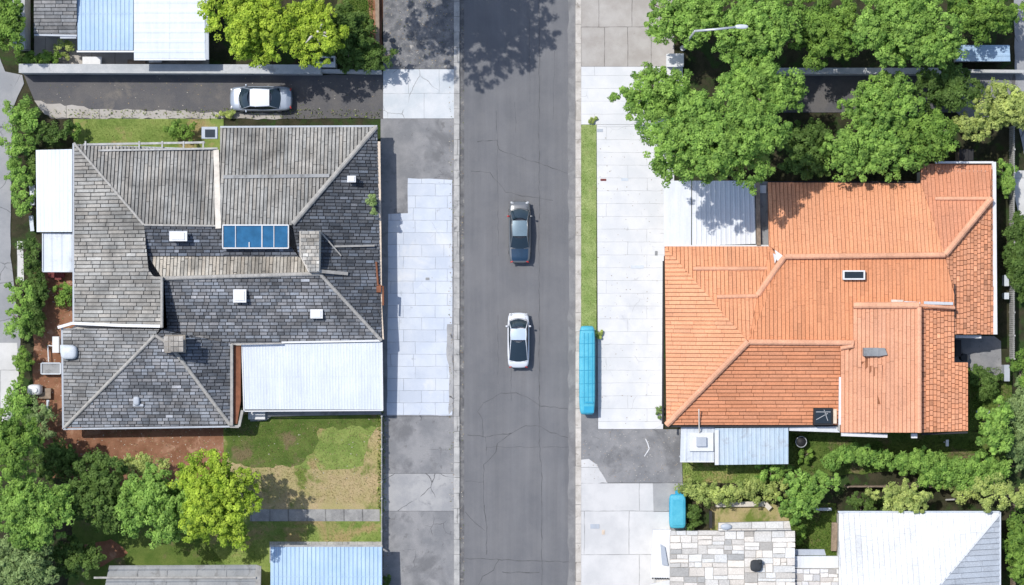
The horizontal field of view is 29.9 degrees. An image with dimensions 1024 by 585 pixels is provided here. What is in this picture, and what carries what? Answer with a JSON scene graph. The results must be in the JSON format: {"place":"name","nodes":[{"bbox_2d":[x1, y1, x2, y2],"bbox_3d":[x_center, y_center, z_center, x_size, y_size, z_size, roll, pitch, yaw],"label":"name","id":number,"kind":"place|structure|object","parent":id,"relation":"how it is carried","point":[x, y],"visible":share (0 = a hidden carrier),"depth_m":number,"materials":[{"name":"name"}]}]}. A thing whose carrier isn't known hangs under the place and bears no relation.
{"place":"outdoors","nodes":[
{"label":"outdoors","id":0,"kind":"place"},
{"bbox_2d":[34,0,208,59],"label":"white roof building","id":1,"kind":"structure","parent":0,"point":[157,29],"depth_m":146.68,"materials":[{"name":"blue metal"}]},
{"bbox_2d":[32,272,223,485],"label":"yard dirt","id":2,"kind":"structure","parent":0,"point":[50,309],"depth_m":149.98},
{"bbox_2d":[0,408,45,478],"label":"broadleaf tree","id":3,"kind":"object","parent":2,"relation":"on","point":[17,439],"visible":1,"depth_m":141.47,"materials":[{"name":"green plant"}]},
{"bbox_2d":[20,265,49,336],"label":"shrub","id":4,"kind":"object","parent":2,"relation":"on","point":[37,305],"visible":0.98,"depth_m":148.23,"materials":[{"name":"green plant"}]},
{"bbox_2d":[20,394,57,439],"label":"shrub","id":5,"kind":"object","parent":2,"relation":"on","point":[46,412],"visible":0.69,"depth_m":148.04,"materials":[{"name":"green plant"}]},
{"bbox_2d":[28,437,81,484],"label":"tree","id":6,"kind":"object","parent":2,"relation":"on","point":[59,456],"visible":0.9,"depth_m":147.92,"materials":[{"name":"green plant"}]},
{"bbox_2d":[108,452,170,481],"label":"shrub","id":7,"kind":"object","parent":2,"relation":"on","point":[138,464],"visible":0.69,"depth_m":147.08,"materials":[{"name":"green plant"}]},
{"bbox_2d":[36,125,383,429],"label":"tiled house","id":8,"kind":"structure","parent":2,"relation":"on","point":[197,272],"depth_m":146.92,"materials":[{"name":"grey tile"}]},
{"bbox_2d":[67,425,223,466],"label":"patio dirt","id":9,"kind":"structure","parent":0,"point":[92,441],"depth_m":149.98,"materials":[{"name":"soil"}]},
{"bbox_2d":[73,118,223,149],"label":"lawn","id":10,"kind":"structure","parent":0,"point":[208,143],"depth_m":149.98,"materials":[{"name":"green plant"}]},
{"bbox_2d":[24,74,382,118],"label":"side driveway","id":11,"kind":"structure","parent":0,"point":[105,91],"depth_m":149.99,"materials":[{"name":"asphalt"}]},
{"bbox_2d":[19,64,322,74],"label":"boundary wall","id":12,"kind":"structure","parent":11,"relation":"on","point":[138,69],"depth_m":148.44,"materials":[{"name":"concrete"}]},
{"bbox_2d":[230,84,291,111],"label":"parked car","id":13,"kind":"object","parent":11,"relation":"on","point":[245,98],"visible":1,"depth_m":148.98,"materials":[{"name":"silver metal"}]},
{"bbox_2d":[38,0,678,570],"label":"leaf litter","id":14,"kind":"object","parent":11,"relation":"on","point":[344,418],"visible":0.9,"depth_m":149.94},
{"bbox_2d":[208,510,382,584],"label":"lawn","id":15,"kind":"structure","parent":0,"point":[258,546],"depth_m":149.98,"materials":[{"name":"green plant"}]},
{"bbox_2d":[270,545,381,584],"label":"blue shed","id":16,"kind":"structure","parent":15,"relation":"on","point":[326,564],"depth_m":147.29,"materials":[{"name":"metal"}]},
{"bbox_2d":[223,408,382,509],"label":"dry lawn","id":17,"kind":"structure","parent":0,"point":[304,502],"depth_m":149.98,"materials":[{"name":"plant"}]},
{"bbox_2d":[166,448,262,550],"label":"broadleaf tree","id":18,"kind":"object","parent":17,"relation":"on","point":[213,497],"visible":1,"depth_m":142.37,"materials":[{"name":"green plant"}]},
{"bbox_2d":[226,418,380,503],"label":"grass","id":19,"kind":"structure","parent":17,"relation":"on","point":[313,458],"depth_m":149.95,"materials":[{"name":"plant"}]},
{"bbox_2d":[250,509,379,520],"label":"slab path","id":20,"kind":"structure","parent":0,"point":[318,515],"depth_m":149.94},
{"bbox_2d":[381,119,453,415],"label":"pavement asphalt","id":21,"kind":"structure","parent":0,"point":[416,148],"depth_m":149.90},
{"bbox_2d":[383,511,453,584],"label":"pavement","id":22,"kind":"structure","parent":0,"point":[419,547],"depth_m":149.90,"materials":[{"name":"concrete"}]},
{"bbox_2d":[383,416,453,472],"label":"pavement","id":23,"kind":"structure","parent":0,"point":[419,444],"depth_m":149.90,"materials":[{"name":"concrete"}]},
{"bbox_2d":[0,0,1023,584],"bbox_3d":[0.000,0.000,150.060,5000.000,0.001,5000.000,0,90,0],"label":"ground","id":24,"kind":"structure","parent":0,"point":[704,64],"depth_m":150.06,"materials":[{"name":"plant"}]},
{"bbox_2d":[0,60,23,420],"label":"lane","id":25,"kind":"structure","parent":24,"relation":"on","point":[11,85],"depth_m":150.01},
{"bbox_2d":[0,0,25,52],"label":"dense tree","id":26,"kind":"object","parent":24,"relation":"on","point":[12,23],"visible":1,"depth_m":145.35,"materials":[{"name":"green plant"}]},
{"bbox_2d":[1,380,32,418],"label":"shrub","id":27,"kind":"object","parent":24,"relation":"on","point":[11,402],"visible":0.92,"depth_m":148.07,"materials":[{"name":"green plant"}]},
{"bbox_2d":[3,303,33,341],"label":"shrub","id":28,"kind":"object","parent":24,"relation":"on","point":[19,324],"visible":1,"depth_m":147.62,"materials":[{"name":"green plant"}]},
{"bbox_2d":[0,131,36,164],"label":"shrub","id":29,"kind":"object","parent":24,"relation":"on","point":[19,146],"visible":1,"depth_m":147.81,"materials":[{"name":"green plant"}]},
{"bbox_2d":[4,157,35,192],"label":"shrub","id":30,"kind":"object","parent":24,"relation":"on","point":[14,169],"visible":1,"depth_m":148.12,"materials":[{"name":"green plant"}]},
{"bbox_2d":[2,93,40,133],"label":"shrub","id":31,"kind":"object","parent":24,"relation":"on","point":[28,117],"visible":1,"depth_m":147.72,"materials":[{"name":"green plant"}]},
{"bbox_2d":[14,237,41,275],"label":"shrub","id":32,"kind":"object","parent":24,"relation":"on","point":[31,247],"visible":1,"depth_m":148.19,"materials":[{"name":"green plant"}]},
{"bbox_2d":[0,534,59,584],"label":"broadleaf tree","id":33,"kind":"object","parent":24,"relation":"on","point":[26,566],"visible":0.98,"depth_m":143.94,"materials":[{"name":"green plant"}]},
{"bbox_2d":[0,462,75,552],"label":"broadleaf tree","id":34,"kind":"object","parent":24,"relation":"on","point":[29,510],"visible":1,"depth_m":142.63,"materials":[{"name":"green plant"}]},
{"bbox_2d":[27,119,76,144],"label":"shrub","id":35,"kind":"object","parent":24,"relation":"on","point":[52,131],"visible":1,"depth_m":147.99,"materials":[{"name":"green plant"}]},
{"bbox_2d":[84,539,127,566],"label":"bare soil patch","id":36,"kind":"object","parent":24,"relation":"on","point":[111,549],"visible":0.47,"depth_m":149.98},
{"bbox_2d":[49,534,106,579],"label":"dense tree","id":37,"kind":"object","parent":36,"relation":"on","point":[74,554],"visible":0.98,"depth_m":146.33,"materials":[{"name":"green plant"}]},
{"bbox_2d":[34,36,208,63],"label":"neighbour yard concrete","id":38,"kind":"object","parent":24,"relation":"on","point":[41,43],"visible":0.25,"depth_m":149.98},
{"bbox_2d":[68,486,224,584],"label":"shaded yard","id":39,"kind":"structure","parent":24,"relation":"on","point":[141,552],"depth_m":149.99,"materials":[{"name":"green plant"}]},
{"bbox_2d":[63,447,131,534],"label":"dense tree","id":40,"kind":"object","parent":39,"relation":"on","point":[97,486],"visible":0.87,"depth_m":144.63,"materials":[{"name":"green plant"}]},
{"bbox_2d":[113,462,190,548],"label":"broadleaf tree","id":41,"kind":"object","parent":39,"relation":"on","point":[155,500],"visible":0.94,"depth_m":143.62,"materials":[{"name":"green plant"}]},
{"bbox_2d":[94,565,260,584],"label":"grey shed","id":42,"kind":"structure","parent":39,"relation":"on","point":[183,574],"depth_m":147.30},
{"bbox_2d":[35,101,281,119],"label":"driveway edge concrete","id":43,"kind":"object","parent":24,"relation":"on","point":[59,108],"visible":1,"depth_m":149.99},
{"bbox_2d":[197,0,310,68],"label":"broadleaf tree","id":44,"kind":"object","parent":24,"relation":"on","point":[251,26],"visible":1,"depth_m":143.19,"materials":[{"name":"green plant"}]},
{"bbox_2d":[224,415,379,467],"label":"shaded lawn patch","id":45,"kind":"object","parent":24,"relation":"on","point":[263,458],"visible":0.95,"depth_m":149.97,"materials":[{"name":"green plant"}]},
{"bbox_2d":[288,0,348,68],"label":"broadleaf tree","id":46,"kind":"object","parent":24,"relation":"on","point":[318,36],"visible":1,"depth_m":143.94,"materials":[{"name":"green plant"}]},
{"bbox_2d":[294,419,380,469],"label":"green lawn patch","id":47,"kind":"object","parent":24,"relation":"on","point":[342,440],"visible":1,"depth_m":149.97,"materials":[{"name":"green plant"}]},
{"bbox_2d":[337,0,371,58],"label":"top yard","id":48,"kind":"structure","parent":24,"relation":"on","point":[356,8],"depth_m":149.98,"materials":[{"name":"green plant"}]},
{"bbox_2d":[322,0,376,61],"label":"dense tree","id":49,"kind":"object","parent":48,"relation":"on","point":[357,35],"visible":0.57,"depth_m":146.71,"materials":[{"name":"green plant"}]},
{"bbox_2d":[353,41,398,74],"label":"shrub","id":50,"kind":"object","parent":24,"relation":"on","point":[374,52],"visible":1,"depth_m":147.35,"materials":[{"name":"green plant"}]},
{"bbox_2d":[383,0,453,68],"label":"pavement shaded","id":51,"kind":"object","parent":24,"relation":"on","point":[428,42],"visible":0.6,"depth_m":149.90,"materials":[{"name":"concrete"}]},
{"bbox_2d":[383,69,453,118],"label":"driveway apron","id":52,"kind":"object","parent":24,"relation":"on","point":[416,94],"visible":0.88,"depth_m":149.90,"materials":[{"name":"grey concrete"}]},
{"bbox_2d":[383,473,453,510],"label":"pavement patch","id":53,"kind":"object","parent":24,"relation":"on","point":[417,491],"visible":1,"depth_m":149.90,"materials":[{"name":"concrete"}]},
{"bbox_2d":[387,178,452,415],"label":"pale blue forecourt","id":54,"kind":"structure","parent":24,"relation":"on","point":[419,253],"depth_m":149.89,"materials":[{"name":"concrete"}]},
{"bbox_2d":[454,0,459,584],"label":"kerb","id":55,"kind":"structure","parent":24,"relation":"on","point":[456,292],"depth_m":149.88,"materials":[{"name":"concrete"}]},
{"bbox_2d":[576,0,580,584],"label":"kerb","id":56,"kind":"structure","parent":24,"relation":"on","point":[578,279],"depth_m":149.88,"materials":[{"name":"concrete"}]},
{"bbox_2d":[581,125,595,329],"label":"grass verge","id":57,"kind":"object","parent":24,"relation":"on","point":[590,173],"depth_m":149.90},
{"bbox_2d":[581,0,673,66],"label":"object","id":58,"kind":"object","parent":24,"relation":"attached to","point":[613,33],"visible":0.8,"depth_m":149.90,"materials":[{"name":"concrete"}]},
{"bbox_2d":[597,125,673,428],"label":"white forecourt","id":59,"kind":"structure","parent":24,"relation":"on","point":[635,241],"depth_m":149.89,"materials":[{"name":"concrete"}]},
{"bbox_2d":[653,483,686,529],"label":"stained apron","id":60,"kind":"object","parent":24,"relation":"on","point":[662,492],"visible":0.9,"depth_m":149.90,"materials":[{"name":"concrete"}]},
{"bbox_2d":[669,490,685,527],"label":"turquoise container","id":61,"kind":"object","parent":60,"relation":"on","point":[677,509],"visible":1,"depth_m":148.55,"materials":[{"name":"plastic"}]},
{"bbox_2d":[643,0,730,50],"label":"broadleaf tree","id":62,"kind":"object","parent":24,"relation":"on","point":[680,19],"visible":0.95,"depth_m":143.52,"materials":[{"name":"green plant"}]},
{"bbox_2d":[634,85,792,195],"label":"broadleaf tree","id":63,"kind":"object","parent":24,"relation":"on","point":[707,142],"visible":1,"depth_m":137.79,"materials":[{"name":"green plant"}]},
{"bbox_2d":[650,521,794,584],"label":"stone roof house","id":64,"kind":"structure","parent":24,"relation":"on","point":[746,553],"depth_m":146.48,"materials":[{"name":"grey stone"}]},
{"bbox_2d":[673,474,788,508],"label":"hedge","id":65,"kind":"object","parent":24,"relation":"on","point":[714,492],"visible":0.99,"depth_m":148.60,"materials":[{"name":"green plant"}]},
{"bbox_2d":[711,0,802,85],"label":"broadleaf tree","id":66,"kind":"object","parent":24,"relation":"on","point":[769,23],"visible":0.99,"depth_m":142.46,"materials":[{"name":"green plant"}]},
{"bbox_2d":[713,53,808,128],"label":"broadleaf tree","id":67,"kind":"object","parent":24,"relation":"on","point":[776,94],"visible":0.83,"depth_m":142.49,"materials":[{"name":"green plant"}]},
{"bbox_2d":[777,468,824,525],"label":"broadleaf tree","id":68,"kind":"object","parent":24,"relation":"on","point":[803,502],"visible":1,"depth_m":146.45,"materials":[{"name":"green plant"}]},
{"bbox_2d":[777,117,839,180],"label":"dense tree","id":69,"kind":"object","parent":24,"relation":"on","point":[802,146],"visible":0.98,"depth_m":145.41,"materials":[{"name":"green plant"}]},
{"bbox_2d":[785,0,866,73],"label":"dense tree","id":70,"kind":"object","parent":24,"relation":"on","point":[825,29],"visible":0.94,"depth_m":144.07,"materials":[{"name":"green plant"}]},
{"bbox_2d":[662,161,996,464],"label":"terracotta house","id":71,"kind":"structure","parent":24,"relation":"on","point":[847,308],"depth_m":145.65,"materials":[{"name":"tile"}]},
{"bbox_2d":[818,115,925,182],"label":"broadleaf tree","id":72,"kind":"object","parent":24,"relation":"on","point":[860,150],"visible":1,"depth_m":144.21,"materials":[{"name":"green plant"}]},
{"bbox_2d":[778,74,1015,112],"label":"side lane","id":73,"kind":"structure","parent":24,"relation":"on","point":[825,94],"depth_m":149.99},
{"bbox_2d":[776,68,943,75],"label":"boundary wall","id":74,"kind":"structure","parent":73,"relation":"on","point":[854,71],"depth_m":148.44,"materials":[{"name":"concrete"}]},
{"bbox_2d":[836,69,925,136],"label":"broadleaf tree","id":75,"kind":"object","parent":73,"relation":"on","point":[888,107],"visible":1,"depth_m":143.99,"materials":[{"name":"green plant"}]},
{"bbox_2d":[913,61,985,113],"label":"dense tree","id":76,"kind":"object","parent":73,"relation":"on","point":[947,88],"visible":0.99,"depth_m":144.93,"materials":[{"name":"green plant"}]},
{"bbox_2d":[864,478,933,513],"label":"broadleaf tree","id":77,"kind":"object","parent":24,"relation":"on","point":[901,498],"visible":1,"depth_m":146.73,"materials":[{"name":"green plant"}]},
{"bbox_2d":[844,0,968,69],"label":"broadleaf tree","id":78,"kind":"object","parent":24,"relation":"on","point":[907,28],"visible":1,"depth_m":141.70,"materials":[{"name":"green plant"}]},
{"bbox_2d":[897,108,959,165],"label":"broadleaf tree","id":79,"kind":"object","parent":24,"relation":"on","point":[929,136],"visible":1,"depth_m":144.39,"materials":[{"name":"green plant"}]},
{"bbox_2d":[916,465,1006,493],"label":"hedge","id":80,"kind":"object","parent":24,"relation":"on","point":[934,479],"visible":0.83,"depth_m":148.06,"materials":[{"name":"green plant"}]},
{"bbox_2d":[952,110,1001,141],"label":"broadleaf tree","id":81,"kind":"object","parent":24,"relation":"on","point":[961,121],"visible":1,"depth_m":145.80,"materials":[{"name":"green plant"}]},
{"bbox_2d":[954,45,1009,61],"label":"shed","id":82,"kind":"structure","parent":24,"relation":"on","point":[990,53],"depth_m":147.49,"materials":[{"name":"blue metal"}]},
{"bbox_2d":[956,74,1012,118],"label":"pale side lane","id":83,"kind":"structure","parent":24,"relation":"on","point":[984,79],"depth_m":149.98,"materials":[{"name":"concrete"}]},
{"bbox_2d":[969,77,1023,130],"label":"broadleaf tree","id":84,"kind":"object","parent":83,"relation":"on","point":[1001,105],"visible":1,"depth_m":144.59,"materials":[{"name":"green plant"}]},
{"bbox_2d":[946,0,1023,47],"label":"dense tree","id":85,"kind":"object","parent":24,"relation":"on","point":[982,15],"visible":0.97,"depth_m":144.46,"materials":[{"name":"green plant"}]},
{"bbox_2d":[968,371,1011,430],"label":"yard","id":86,"kind":"structure","parent":24,"relation":"on","point":[974,421],"depth_m":149.98,"materials":[{"name":"green plant"}]},
{"bbox_2d":[975,395,1014,454],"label":"broadleaf tree","id":87,"kind":"object","parent":86,"relation":"on","point":[994,427],"visible":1,"depth_m":145.96,"materials":[{"name":"green plant"}]},
{"bbox_2d":[970,472,1023,512],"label":"broadleaf tree","id":88,"kind":"object","parent":24,"relation":"on","point":[1002,491],"visible":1,"depth_m":146.34,"materials":[{"name":"green plant"}]},
{"bbox_2d":[996,158,1018,198],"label":"shrub","id":89,"kind":"object","parent":24,"relation":"on","point":[1009,182],"visible":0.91,"depth_m":148.45,"materials":[{"name":"green plant"}]},
{"bbox_2d":[1009,126,1015,359],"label":"side fence","id":90,"kind":"object","parent":24,"relation":"on","point":[1012,312],"visible":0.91,"depth_m":149.04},
{"bbox_2d":[1001,210,1023,302],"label":"shrub","id":91,"kind":"object","parent":24,"relation":"on","point":[1014,256],"visible":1,"depth_m":148.12,"materials":[{"name":"green plant"}]},
{"bbox_2d":[1001,506,1023,584],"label":"shrub","id":92,"kind":"object","parent":24,"relation":"on","point":[1014,557],"visible":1,"depth_m":147.70,"materials":[{"name":"green plant"}]},
{"bbox_2d":[1005,374,1023,473],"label":"shrub","id":93,"kind":"object","parent":24,"relation":"on","point":[1016,424],"visible":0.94,"depth_m":147.22,"materials":[{"name":"green plant"}]},
{"bbox_2d":[464,0,568,584],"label":"road","id":94,"kind":"structure","parent":0,"point":[499,287],"depth_m":150.00,"materials":[{"name":"asphalt"}]},
{"bbox_2d":[460,0,463,584],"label":"gutter channel","id":95,"kind":"object","parent":94,"relation":"on","point":[462,288],"visible":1,"depth_m":149.99,"materials":[{"name":"concrete"}]},
{"bbox_2d":[465,0,567,583],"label":"road cracks","id":96,"kind":"object","parent":94,"relation":"on","point":[539,335],"visible":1,"depth_m":149.99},
{"bbox_2d":[506,313,530,367],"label":"parked car","id":97,"kind":"object","parent":94,"relation":"on","point":[518,325],"visible":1,"depth_m":148.92,"materials":[{"name":"white paint"}]},
{"bbox_2d":[507,201,532,262],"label":"parked car","id":98,"kind":"object","parent":94,"relation":"on","point":[519,215],"visible":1,"depth_m":149.00,"materials":[{"name":"grey paint"}]},
{"bbox_2d":[567,0,575,584],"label":"road edge wear","id":99,"kind":"object","parent":94,"relation":"on","point":[571,194],"visible":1,"depth_m":149.99,"materials":[{"name":"asphalt"}]},
{"bbox_2d":[581,483,669,584],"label":"pavement slabs","id":100,"kind":"structure","parent":0,"point":[626,518],"depth_m":149.90,"materials":[{"name":"concrete"}]},
{"bbox_2d":[581,336,682,482],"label":"forecourt asphalt","id":101,"kind":"structure","parent":0,"point":[630,458],"depth_m":149.90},
{"bbox_2d":[578,326,594,414],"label":"turquoise container","id":102,"kind":"object","parent":101,"relation":"on","point":[586,396],"visible":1,"depth_m":148.65,"materials":[{"name":"plastic"}]},
{"bbox_2d":[581,67,682,124],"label":"white pavement","id":103,"kind":"structure","parent":0,"point":[599,85],"depth_m":149.90,"materials":[{"name":"concrete"}]},
{"bbox_2d":[607,61,714,129],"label":"broadleaf tree","id":104,"kind":"object","parent":103,"relation":"on","point":[664,96],"visible":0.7,"depth_m":143.59,"materials":[{"name":"green plant"}]},
{"bbox_2d":[682,461,792,482],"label":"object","id":105,"kind":"structure","parent":0,"point":[709,474],"depth_m":149.98,"materials":[{"name":"green plant"}]},
{"bbox_2d":[710,501,788,529],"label":"lawn","id":106,"kind":"structure","parent":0,"point":[741,514],"depth_m":149.98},
{"bbox_2d":[789,503,836,555],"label":"lawn","id":107,"kind":"structure","parent":0,"point":[816,528],"depth_m":149.98,"materials":[{"name":"green plant"}]},
{"bbox_2d":[792,511,1000,584],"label":"white hip house","id":108,"kind":"structure","parent":0,"point":[919,548],"depth_m":146.29,"materials":[{"name":"metal"}]},
{"bbox_2d":[788,430,1007,477],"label":"lawn","id":109,"kind":"structure","parent":0,"point":[793,450],"depth_m":149.98,"materials":[{"name":"green plant"}]},
{"bbox_2d":[820,440,1012,477],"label":"hedge","id":110,"kind":"object","parent":109,"relation":"on","point":[860,455],"visible":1,"depth_m":147.89,"materials":[{"name":"green plant"}]},
{"bbox_2d":[954,336,1000,379],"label":"patio","id":111,"kind":"structure","parent":0,"point":[984,352],"depth_m":149.97,"materials":[{"name":"concrete"}]},
{"bbox_2d":[1014,0,1023,151],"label":"path","id":112,"kind":"structure","parent":0,"point":[1019,46],"depth_m":149.98,"materials":[{"name":"concrete"}]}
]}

